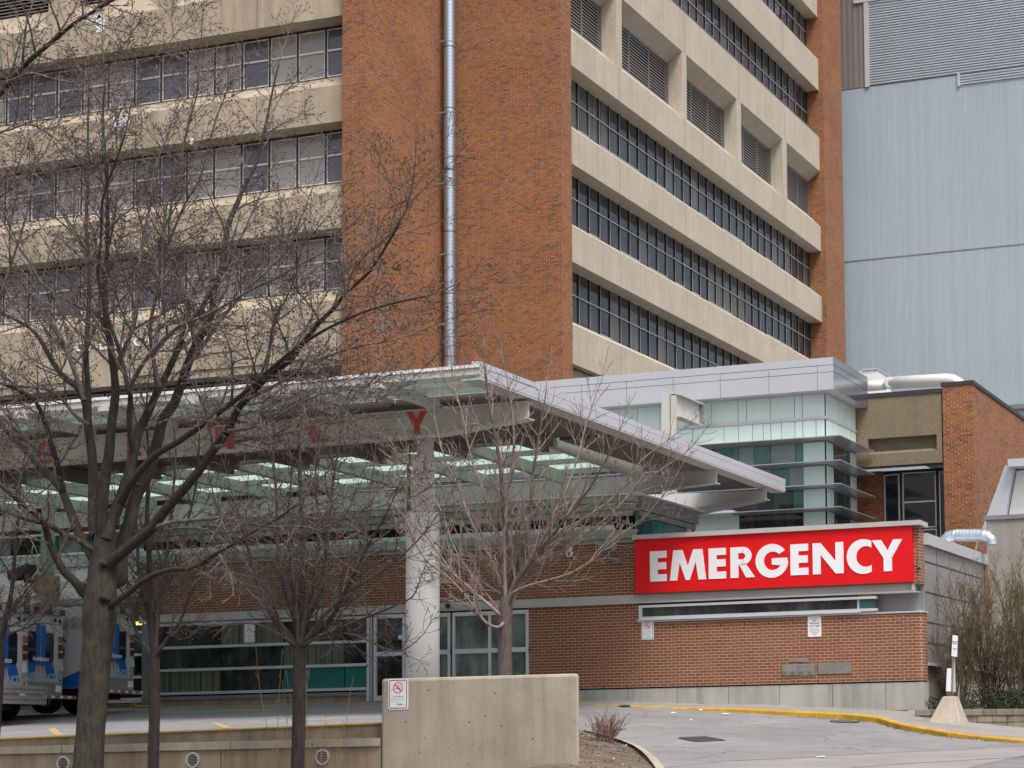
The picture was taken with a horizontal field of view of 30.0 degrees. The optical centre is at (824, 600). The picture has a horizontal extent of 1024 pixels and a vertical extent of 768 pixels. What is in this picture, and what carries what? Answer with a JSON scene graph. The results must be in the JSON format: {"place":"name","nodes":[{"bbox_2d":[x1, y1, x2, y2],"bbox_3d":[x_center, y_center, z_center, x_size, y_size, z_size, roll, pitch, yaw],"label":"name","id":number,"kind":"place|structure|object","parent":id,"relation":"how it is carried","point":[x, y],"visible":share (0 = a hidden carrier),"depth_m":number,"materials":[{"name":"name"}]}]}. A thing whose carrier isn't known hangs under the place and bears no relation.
{"place":"outdoors","nodes":[
{"label":"outdoors","id":0,"kind":"place"},
{"bbox_2d":[0,701,1023,767],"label":"drive road","id":1,"kind":"structure","parent":0,"point":[657,733],"depth_m":38.38,"materials":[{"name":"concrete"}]},
{"bbox_2d":[0,604,46,709],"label":"ambulance","id":2,"kind":"object","parent":1,"relation":"on","point":[17,689],"visible":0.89,"depth_m":42.13,"materials":[{"name":"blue metal"}]},
{"bbox_2d":[4,622,21,684],"bbox_3d":[-18.355,1.194,42.035,0.044,1.420,0.794,-1,-4,6],"label":"rear door","id":3,"kind":"structure","parent":2,"relation":"in","point":[13,644],"depth_m":42.09,"materials":[{"name":"white paint"}]},
{"bbox_2d":[1,604,75,719],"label":"ambulance","id":4,"kind":"object","parent":1,"relation":"on","point":[45,658],"visible":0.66,"depth_m":45.47,"materials":[{"name":"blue metal"}]},
{"bbox_2d":[27,622,40,680],"bbox_3d":[-19.060,1.221,44.740,0.046,1.420,0.794,-1,-4,6],"label":"rear door","id":5,"kind":"structure","parent":4,"relation":"in","point":[34,645],"depth_m":44.83,"materials":[{"name":"white paint"}]},
{"bbox_2d":[40,624,57,681],"bbox_3d":[-18.981,1.277,45.540,0.044,1.420,0.794,-1,-4,6],"label":"rear door","id":6,"kind":"structure","parent":4,"relation":"in","point":[49,644],"depth_m":45.53,"materials":[{"name":"white paint"}]},
{"bbox_2d":[48,728,62,735],"bbox_3d":[-14.242,2.423,34.460,0.140,0.194,6.804,1,-4,-24],"label":"road marking","id":7,"kind":"object","parent":1,"relation":"on","point":[55,731],"visible":1,"depth_m":34.26,"materials":[{"name":"yellow paint"}]},
{"bbox_2d":[32,606,146,713],"bbox_3d":[-21.227,1.585,47.908,6.816,2.719,2.276,-1,-4,6],"label":"ambulance","id":8,"kind":"object","parent":1,"relation":"on","point":[122,673],"visible":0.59,"depth_m":47.30,"materials":[{"name":"white paint"}]},
{"bbox_2d":[110,635,114,676],"bbox_3d":[-18.219,1.221,47.247,0.046,1.420,0.794,-1,-4,6],"label":"rear door","id":9,"kind":"structure","parent":8,"relation":"in","point":[113,651],"depth_m":47.53,"materials":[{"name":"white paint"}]},
{"bbox_2d":[114,622,129,677],"bbox_3d":[-18.140,1.277,48.048,0.044,1.420,0.794,-1,-4,6],"label":"rear door","id":10,"kind":"structure","parent":8,"relation":"in","point":[121,641],"depth_m":48.04,"materials":[{"name":"white paint"}]},
{"bbox_2d":[0,722,381,739],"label":"kerb","id":11,"kind":"structure","parent":1,"relation":"on","point":[197,730],"depth_m":29.58,"materials":[{"name":"yellow paint"}]},
{"bbox_2d":[212,722,231,727],"bbox_3d":[-10.970,2.260,33.809,0.140,0.161,5.624,1,-4,-21],"label":"road marking","id":12,"kind":"object","parent":1,"relation":"on","point":[219,724],"visible":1,"depth_m":33.63,"materials":[{"name":"yellow paint"}]},
{"bbox_2d":[229,706,268,707],"bbox_3d":[-14.622,2.708,47.294,1.374,0.046,0.038,-3,-5,29],"label":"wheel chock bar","id":13,"kind":"object","parent":1,"relation":"on","point":[252,707],"visible":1,"depth_m":47.20,"materials":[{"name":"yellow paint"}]},
{"bbox_2d":[0,361,785,712],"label":"entrance canopy","id":14,"kind":"object","parent":1,"relation":"on","point":[712,469],"visible":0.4,"depth_m":42.25,"materials":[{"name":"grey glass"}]},
{"bbox_2d":[7,564,36,582],"bbox_3d":[-21.925,-0.737,50.933,0.800,0.500,0.400,-2,-4,19],"label":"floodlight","id":15,"kind":"object","parent":14,"relation":"attached to","point":[25,571],"visible":0.65,"depth_m":50.81,"materials":[{"name":"black metal"}]},
{"bbox_2d":[30,593,42,604],"bbox_3d":[-21.418,-0.044,50.583,0.197,0.335,0.250,-2,-4,19],"label":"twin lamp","id":16,"kind":"object","parent":14,"relation":"attached to","point":[37,601],"visible":0.74,"depth_m":50.54,"materials":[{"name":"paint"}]},
{"bbox_2d":[423,551,434,579],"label":"taped notices","id":17,"kind":"object","parent":14,"relation":"attached to","point":[427,571],"visible":0.61,"depth_m":37.71,"materials":[{"name":"white paper"}]},
{"bbox_2d":[0,0,845,515],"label":"hospital tower","id":18,"kind":"structure","parent":1,"relation":"on","point":[654,184],"depth_m":69.43,"materials":[{"name":"orange brick"}]},
{"bbox_2d":[438,0,455,366],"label":"exhaust duct","id":19,"kind":"object","parent":18,"relation":"attached to","point":[448,41],"visible":0.7,"depth_m":69.05,"materials":[{"name":"metal"}]},
{"bbox_2d":[0,492,986,711],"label":"emergency wing","id":20,"kind":"structure","parent":1,"relation":"on","point":[587,631],"depth_m":47.48,"materials":[{"name":"brown brick"}]},
{"bbox_2d":[0,538,10,555],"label":"window pane","id":21,"kind":"structure","parent":20,"relation":"in","point":[8,550],"depth_m":54.36,"materials":[{"name":"grey glass"}]},
{"bbox_2d":[11,537,38,555],"bbox_3d":[-23.269,-1.583,54.161,0.970,0.512,0.020,-2,-4,19],"label":"window pane","id":22,"kind":"structure","parent":20,"relation":"in","point":[23,550],"depth_m":54.12,"materials":[{"name":"black glass"}]},
{"bbox_2d":[39,536,58,553],"bbox_3d":[-22.464,-1.615,53.891,0.670,0.512,0.020,-2,-4,19],"label":"window pane","id":23,"kind":"structure","parent":20,"relation":"in","point":[56,537],"depth_m":53.80,"materials":[{"name":"green glass"}]},
{"bbox_2d":[59,536,80,552],"bbox_3d":[-21.753,-1.643,53.653,0.770,0.512,0.020,-2,-4,19],"label":"window pane","id":24,"kind":"structure","parent":20,"relation":"in","point":[69,549],"depth_m":53.63,"materials":[{"name":"grey glass"}]},
{"bbox_2d":[244,624,254,642],"bbox_3d":[-15.594,0.882,50.443,0.349,0.507,0.013,-2,-4,19],"label":"no smoking sign","id":25,"kind":"object","parent":20,"relation":"attached to","point":[249,636],"visible":1,"depth_m":50.44,"materials":[{"name":"white metal"}]},
{"bbox_2d":[374,614,405,700],"bbox_3d":[-11.449,1.510,49.035,0.930,2.300,0.090,-2,-4,19],"label":"sliding door","id":26,"kind":"structure","parent":20,"relation":"in","point":[393,668],"depth_m":49.06,"materials":[{"name":"glass"}]},
{"bbox_2d":[440,613,451,676],"bbox_3d":[-10.108,1.477,48.583,0.800,2.300,0.090,-2,-4,19],"label":"sliding door","id":27,"kind":"structure","parent":20,"relation":"in","point":[445,618],"depth_m":48.51,"materials":[{"name":"metal"}]},
{"bbox_2d":[452,610,528,676],"bbox_3d":[-8.622,1.418,48.085,2.206,2.300,0.090,-2,-4,19],"label":"sliding door","id":28,"kind":"structure","parent":20,"relation":"in","point":[474,643],"depth_m":48.17,"materials":[{"name":"glass"}]},
{"bbox_2d":[599,540,621,563],"bbox_3d":[-5.361,-1.234,46.912,0.431,0.559,0.555,-4,-5,37],"label":"floodlight","id":29,"kind":"object","parent":20,"relation":"attached to","point":[615,560],"visible":0.73,"depth_m":46.80,"materials":[{"name":"grey metal"}]},
{"bbox_2d":[641,620,653,639],"bbox_3d":[-4.440,0.735,46.713,0.340,0.492,0.013,-2,-4,19],"label":"no smoking sign","id":30,"kind":"object","parent":20,"relation":"attached to","point":[647,630],"visible":1,"depth_m":46.71,"materials":[{"name":"white metal"}]},
{"bbox_2d":[661,391,703,493],"bbox_3d":[-4.047,-3.310,53.492,0.586,5.160,1.747,-2,-4,19],"label":"roof gantry","id":31,"kind":"object","parent":20,"relation":"on","point":[681,407],"visible":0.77,"depth_m":52.91,"materials":[{"name":"white metal"}]},
{"bbox_2d":[636,596,877,620],"bbox_3d":[-1.713,0.200,45.840,6.300,0.385,0.190,-2,-4,19],"label":"ribbon window","id":32,"kind":"structure","parent":20,"relation":"in","point":[865,603],"depth_m":45.76,"materials":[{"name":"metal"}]},
{"bbox_2d":[635,525,914,594],"bbox_3d":[-1.308,-0.978,45.684,7.245,1.370,0.171,-2,-4,19],"label":"emergency sign","id":33,"kind":"object","parent":20,"relation":"attached to","point":[841,557],"visible":1,"depth_m":45.56,"materials":[{"name":"red plastic"}]},
{"bbox_2d":[789,658,806,661],"bbox_3d":[-0.641,1.451,45.384,0.482,0.088,0.009,-2,-4,19],"label":"name plate","id":34,"kind":"object","parent":20,"relation":"attached to","point":[798,660],"visible":1,"depth_m":45.38,"materials":[{"name":"silver metal"}]},
{"bbox_2d":[782,665,814,675],"bbox_3d":[-0.642,1.690,45.334,0.848,0.270,0.075,-2,-4,19],"label":"fire connection","id":35,"kind":"object","parent":20,"relation":"attached to","point":[801,670],"visible":1,"depth_m":45.34,"materials":[{"name":"silver metal"}]},
{"bbox_2d":[808,616,820,636],"bbox_3d":[-0.239,0.630,45.299,0.342,0.498,0.014,-2,-4,19],"label":"no parking sign","id":36,"kind":"object","parent":20,"relation":"attached to","point":[814,626],"visible":1,"depth_m":45.30,"materials":[{"name":"white metal"}]},
{"bbox_2d":[818,662,851,673],"bbox_3d":[0.251,1.632,45.060,0.844,0.276,0.029,-2,-4,19],"label":"blank plate","id":37,"kind":"object","parent":20,"relation":"attached to","point":[835,668],"visible":1,"depth_m":45.05,"materials":[{"name":"silver metal"}]},
{"bbox_2d":[367,306,716,675],"bbox_3d":[-4.888,-1.243,30.867,6.706,7.635,2.654,-2,-4,19],"label":"bare tree","id":38,"kind":"object","parent":1,"relation":"on","point":[511,589],"visible":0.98,"depth_m":30.86,"materials":[{"name":"grey plant"}]},
{"bbox_2d":[350,357,875,620],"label":"glass pavilion","id":39,"kind":"structure","parent":1,"relation":"on","point":[792,423],"depth_m":54.28,"materials":[{"name":"silver metal"}]},
{"bbox_2d":[354,486,393,490],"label":"window pane","id":40,"kind":"structure","parent":39,"relation":"in","point":[388,487],"depth_m":58.39,"materials":[{"name":"grey glass"}]},
{"bbox_2d":[435,481,467,485],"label":"window pane","id":41,"kind":"structure","parent":39,"relation":"in","point":[451,483],"depth_m":57.49,"materials":[{"name":"grey glass"}]},
{"bbox_2d":[582,471,618,475],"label":"window pane","id":42,"kind":"structure","parent":39,"relation":"in","point":[611,472],"depth_m":55.85,"materials":[{"name":"grey glass"}]},
{"bbox_2d":[647,488,690,494],"bbox_3d":[-4.863,-3.414,55.236,1.914,0.571,0.030,-2,-4,19],"label":"window pane","id":43,"kind":"structure","parent":39,"relation":"in","point":[688,489],"depth_m":55.00,"materials":[{"name":"grey glass"}]},
{"bbox_2d":[691,486,714,491],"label":"window pane","id":44,"kind":"structure","parent":39,"relation":"in","point":[703,488],"depth_m":54.79,"materials":[{"name":"grey glass"}]},
{"bbox_2d":[715,449,725,455],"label":"window pane","id":45,"kind":"structure","parent":39,"relation":"in","point":[721,451],"depth_m":54.66,"materials":[{"name":"green glass"}]},
{"bbox_2d":[726,448,738,460],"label":"window pane","id":46,"kind":"structure","parent":39,"relation":"in","point":[733,453],"depth_m":54.54,"materials":[{"name":"green glass"}]},
{"bbox_2d":[739,447,753,464],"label":"window pane","id":47,"kind":"structure","parent":39,"relation":"in","point":[746,454],"depth_m":54.40,"materials":[{"name":"grey glass"}]},
{"bbox_2d":[739,515,754,528],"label":"window pane","id":48,"kind":"structure","parent":39,"relation":"in","point":[746,522],"depth_m":54.26,"materials":[{"name":"black glass"}]},
{"bbox_2d":[740,503,757,511],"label":"window pane","id":49,"kind":"structure","parent":39,"relation":"in","point":[754,507],"depth_m":54.26,"materials":[{"name":"grey glass"}]},
{"bbox_2d":[754,446,770,464],"bbox_3d":[-1.802,-4.221,54.254,0.508,0.583,0.030,-2,-4,19],"label":"window pane","id":50,"kind":"structure","parent":39,"relation":"in","point":[762,454],"depth_m":54.24,"materials":[{"name":"green glass"}]},
{"bbox_2d":[755,514,771,527],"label":"window pane","id":51,"kind":"structure","parent":39,"relation":"in","point":[761,521],"depth_m":54.10,"materials":[{"name":"black glass"}]},
{"bbox_2d":[758,492,772,510],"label":"window pane","id":52,"kind":"structure","parent":39,"relation":"in","point":[768,505],"depth_m":54.09,"materials":[{"name":"grey glass"}]},
{"bbox_2d":[772,514,785,527],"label":"window pane","id":53,"kind":"structure","parent":39,"relation":"in","point":[778,520],"depth_m":53.96,"materials":[{"name":"black glass"}]},
{"bbox_2d":[771,468,788,485],"bbox_3d":[-1.289,-3.555,54.037,0.540,0.571,0.030,-2,-4,19],"label":"window pane","id":54,"kind":"structure","parent":39,"relation":"in","point":[783,473],"depth_m":54.00,"materials":[{"name":"green glass"}]},
{"bbox_2d":[771,444,794,463],"bbox_3d":[-1.196,-4.245,54.051,0.739,0.583,0.030,-2,-4,19],"label":"window pane","id":55,"kind":"structure","parent":39,"relation":"in","point":[785,453],"depth_m":54.04,"materials":[{"name":"grey glass"}]},
{"bbox_2d":[773,490,792,509],"bbox_3d":[-1.199,-2.898,53.963,0.609,0.570,0.030,-2,-4,19],"label":"window pane","id":56,"kind":"structure","parent":39,"relation":"in","point":[784,500],"depth_m":53.95,"materials":[{"name":"grey glass"}]},
{"bbox_2d":[786,513,803,526],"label":"window pane","id":57,"kind":"structure","parent":39,"relation":"in","point":[792,519],"depth_m":53.80,"materials":[{"name":"black glass"}]},
{"bbox_2d":[789,467,803,485],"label":"window pane","id":58,"kind":"structure","parent":39,"relation":"in","point":[795,474],"depth_m":53.87,"materials":[{"name":"grey glass"}]},
{"bbox_2d":[793,490,803,508],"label":"window pane","id":59,"kind":"structure","parent":39,"relation":"in","point":[797,494],"depth_m":53.80,"materials":[{"name":"green glass"}]},
{"bbox_2d":[795,443,802,461],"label":"window pane","id":60,"kind":"structure","parent":39,"relation":"in","point":[798,447],"depth_m":53.88,"materials":[{"name":"green glass"}]},
{"bbox_2d":[833,445,837,459],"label":"window pane","id":61,"kind":"structure","parent":39,"relation":"in","point":[835,449],"depth_m":54.37,"materials":[{"name":"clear glass"}]},
{"bbox_2d":[834,469,838,482],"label":"window pane","id":62,"kind":"structure","parent":39,"relation":"in","point":[836,473],"depth_m":54.37,"materials":[{"name":"black glass"}]},
{"bbox_2d":[834,491,838,505],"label":"window pane","id":63,"kind":"structure","parent":39,"relation":"in","point":[836,495],"depth_m":54.29,"materials":[{"name":"black glass"}]},
{"bbox_2d":[839,493,842,505],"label":"window pane","id":64,"kind":"structure","parent":39,"relation":"in","point":[840,495],"depth_m":54.68,"materials":[{"name":"black glass"}]},
{"bbox_2d":[842,449,846,461],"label":"window pane","id":65,"kind":"structure","parent":39,"relation":"in","point":[844,453],"depth_m":55.19,"materials":[{"name":"black glass"}]},
{"bbox_2d":[584,730,663,767],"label":"kerb","id":66,"kind":"structure","parent":1,"relation":"on","point":[654,760],"depth_m":32.45,"materials":[{"name":"concrete"}]},
{"bbox_2d":[679,736,724,741],"bbox_3d":[-2.416,2.709,36.514,0.675,0.112,1.130,1,-5,-26],"label":"drain grate","id":67,"kind":"object","parent":1,"relation":"on","point":[699,738],"visible":1,"depth_m":36.46,"materials":[{"name":"metal"}]},
{"bbox_2d":[579,703,1023,743],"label":"kerb","id":68,"kind":"structure","parent":1,"relation":"on","point":[886,721],"depth_m":42.44,"materials":[{"name":"yellow paint"}]},
{"bbox_2d":[831,720,858,722],"bbox_3d":[0.461,2.718,41.950,0.680,0.071,0.675,-2,-4,19],"label":"manhole cover","id":69,"kind":"object","parent":1,"relation":"on","point":[849,721],"visible":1,"depth_m":41.95,"materials":[{"name":"metal"}]},
{"bbox_2d":[840,0,1023,471],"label":"clad plant building","id":70,"kind":"structure","parent":1,"relation":"on","point":[932,93],"depth_m":102.03,"materials":[{"name":"silver metal"}]},
{"bbox_2d":[855,380,1023,612],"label":"brick annex","id":71,"kind":"object","parent":1,"relation":"on","point":[963,441],"visible":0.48,"depth_m":56.12,"materials":[{"name":"brown brick"}]},
{"bbox_2d":[859,368,890,393],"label":"roof unit","id":72,"kind":"structure","parent":71,"relation":"on","point":[872,374],"depth_m":60.30,"materials":[{"name":"silver metal"}]},
{"bbox_2d":[884,474,900,521],"bbox_3d":[2.093,-2.128,56.908,0.490,3.500,0.080,-2,-4,19],"label":"window","id":73,"kind":"structure","parent":71,"relation":"in","point":[892,481],"depth_m":56.99,"materials":[{"name":"black glass"}]},
{"bbox_2d":[867,373,963,391],"bbox_3d":[2.749,-6.617,57.560,3.462,0.802,0.431,-2,-4,19],"label":"roof pipe","id":74,"kind":"object","parent":71,"relation":"on","point":[913,381],"visible":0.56,"depth_m":57.44,"materials":[{"name":"white metal"}]},
{"bbox_2d":[902,471,936,527],"bbox_3d":[2.908,-3.068,56.695,1.060,1.720,0.080,-2,-4,19],"label":"window","id":75,"kind":"structure","parent":71,"relation":"in","point":[919,489],"depth_m":56.72,"materials":[{"name":"black glass"}]},
{"bbox_2d":[924,528,937,536],"bbox_3d":[2.933,-1.453,56.580,1.060,1.440,0.080,-2,-4,19],"label":"window","id":76,"kind":"structure","parent":71,"relation":"in","point":[931,531],"depth_m":56.52,"materials":[{"name":"black glass"}]},
{"bbox_2d":[939,471,944,536],"bbox_3d":[3.694,-2.191,56.371,0.370,3.500,0.080,-2,-4,19],"label":"window","id":77,"kind":"structure","parent":71,"relation":"in","point":[941,473],"depth_m":56.47,"materials":[{"name":"black glass"}]},
{"bbox_2d":[916,533,989,715],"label":"metal clad block","id":78,"kind":"structure","parent":1,"relation":"on","point":[940,554],"depth_m":46.39,"materials":[{"name":"silver metal"}]},
{"bbox_2d":[940,529,996,549],"bbox_3d":[3.868,-1.656,50.206,1.632,0.590,0.354,-2,-4,19],"label":"roof duct","id":79,"kind":"object","parent":78,"relation":"on","point":[987,537],"visible":0.91,"depth_m":50.05,"materials":[{"name":"metal"}]},
{"bbox_2d":[982,458,1023,715],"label":"stucco wing","id":80,"kind":"structure","parent":1,"relation":"on","point":[1004,521],"depth_m":50.94,"materials":[{"name":"grey paint"}]},
{"bbox_2d":[579,699,1023,739],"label":"footway","id":81,"kind":"structure","parent":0,"point":[976,728],"depth_m":43.38,"materials":[{"name":"concrete"}]},
{"bbox_2d":[929,635,968,724],"bbox_3d":[2.815,1.827,42.271,0.757,2.078,0.779,-2,-4,19],"label":"leaning sign post","id":82,"kind":"object","parent":81,"relation":"on","point":[949,709],"visible":1,"depth_m":42.04,"materials":[{"name":"concrete"}]},
{"bbox_2d":[915,709,1023,727],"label":"block planter wall","id":83,"kind":"structure","parent":81,"relation":"on","point":[973,715],"depth_m":42.82,"materials":[{"name":"beige concrete"}]},
{"bbox_2d":[667,746,1023,767],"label":"pavement","id":84,"kind":"structure","parent":0,"point":[934,759],"depth_m":31.66,"materials":[{"name":"concrete"}]},
{"bbox_2d":[530,730,652,767],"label":"soil bed","id":85,"kind":"object","parent":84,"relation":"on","point":[592,758],"visible":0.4,"depth_m":30.00,"materials":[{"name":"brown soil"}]},
{"bbox_2d":[583,709,629,743],"bbox_3d":[-3.943,2.293,33.753,0.839,0.728,0.788,-2,-4,19],"label":"twiggy bush","id":86,"kind":"object","parent":85,"relation":"on","point":[609,731],"visible":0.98,"depth_m":33.69,"materials":[{"name":"brown plant"}]},
{"bbox_2d":[664,746,1013,767],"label":"pavement joint","id":87,"kind":"object","parent":84,"relation":"on","point":[836,755],"visible":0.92,"depth_m":32.90,"materials":[{"name":"grey concrete"}]},
{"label":"planting bed","id":88,"kind":"structure","parent":0,"visible":0},
{"bbox_2d":[936,612,970,698],"bbox_3d":[2.979,1.573,46.086,1.102,2.620,1.587,3,-5,-42],"label":"bare shrub","id":89,"kind":"object","parent":88,"relation":"on","point":[943,692],"visible":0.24,"depth_m":45.93,"materials":[{"name":"brown plant"}]},
{"bbox_2d":[928,565,995,708],"bbox_3d":[2.917,0.938,45.168,2.452,3.762,2.836,-2,-4,19],"label":"bare shrub","id":90,"kind":"object","parent":88,"relation":"on","point":[960,658],"visible":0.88,"depth_m":44.86,"materials":[{"name":"brown plant"}]},
{"bbox_2d":[925,682,1023,709],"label":"evergreen ground cover","id":91,"kind":"object","parent":88,"relation":"on","point":[1007,696],"visible":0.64,"depth_m":43.86,"materials":[{"name":"green plant"}]},
{"bbox_2d":[934,558,1023,715],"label":"bare shrub","id":92,"kind":"object","parent":88,"relation":"on","point":[985,662],"visible":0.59,"depth_m":45.42,"materials":[{"name":"brown plant"}]},
{"bbox_2d":[966,528,1023,715],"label":"bare shrub","id":93,"kind":"object","parent":88,"relation":"on","point":[1019,655],"visible":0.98,"depth_m":44.36,"materials":[{"name":"brown plant"}]},
{"bbox_2d":[973,603,1022,715],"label":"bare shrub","id":94,"kind":"object","parent":88,"relation":"on","point":[1016,679],"visible":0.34,"depth_m":45.42,"materials":[{"name":"brown plant"}]},
{"bbox_2d":[981,560,1023,661],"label":"bare shrub","id":95,"kind":"object","parent":88,"relation":"on","point":[994,580],"visible":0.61,"depth_m":45.02,"materials":[{"name":"brown plant"}]},
{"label":"ground","id":96,"kind":"structure","parent":0,"visible":0},
{"bbox_2d":[0,390,87,731],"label":"bare tree","id":97,"kind":"object","parent":96,"relation":"on","point":[8,612],"visible":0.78,"depth_m":29.00,"materials":[{"name":"brown plant"}]},
{"bbox_2d":[68,355,256,767],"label":"bare tree","id":98,"kind":"object","parent":96,"relation":"on","point":[152,610],"visible":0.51,"depth_m":28.09,"materials":[{"name":"brown plant"}]},
{"bbox_2d":[0,724,381,767],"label":"retaining wall","id":99,"kind":"structure","parent":96,"relation":"on","point":[248,748],"depth_m":29.20,"materials":[{"name":"concrete"}]},
{"bbox_2d":[56,756,69,767],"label":"wall vent","id":100,"kind":"object","parent":99,"relation":"attached to","point":[63,762],"depth_m":29.97,"materials":[{"name":"silver metal"}]},
{"bbox_2d":[186,752,199,767],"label":"wall vent","id":101,"kind":"object","parent":99,"relation":"attached to","point":[192,759],"depth_m":29.18,"materials":[{"name":"silver metal"}]},
{"bbox_2d":[315,749,329,764],"bbox_3d":[-7.671,2.387,28.439,0.250,0.250,0.030,-2,-4,19],"label":"wall vent","id":102,"kind":"object","parent":99,"relation":"attached to","point":[318,754],"depth_m":28.43,"materials":[{"name":"silver metal"}]},
{"bbox_2d":[0,0,505,767],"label":"bare tree","id":103,"kind":"object","parent":96,"relation":"on","point":[106,552],"visible":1,"depth_m":25.68,"materials":[{"name":"grey plant"}]},
{"bbox_2d":[255,649,353,767],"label":"tall stem plant","id":104,"kind":"object","parent":96,"relation":"on","point":[308,760],"visible":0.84,"depth_m":27.70,"materials":[{"name":"plant"}]},
{"bbox_2d":[161,345,463,767],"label":"bare tree","id":105,"kind":"object","parent":96,"relation":"on","point":[300,615],"visible":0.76,"depth_m":27.18,"materials":[{"name":"brown plant"}]},
{"bbox_2d":[382,674,578,767],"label":"concrete screen wall","id":106,"kind":"structure","parent":96,"relation":"on","point":[516,721],"depth_m":27.56,"materials":[{"name":"beige concrete"}]},
{"bbox_2d":[388,679,407,709],"bbox_3d":[-6.427,1.409,28.049,0.338,0.464,0.013,-2,-4,19],"label":"no smoking sign","id":107,"kind":"object","parent":106,"relation":"attached to","point":[397,694],"visible":1,"depth_m":28.05,"materials":[{"name":"white"}]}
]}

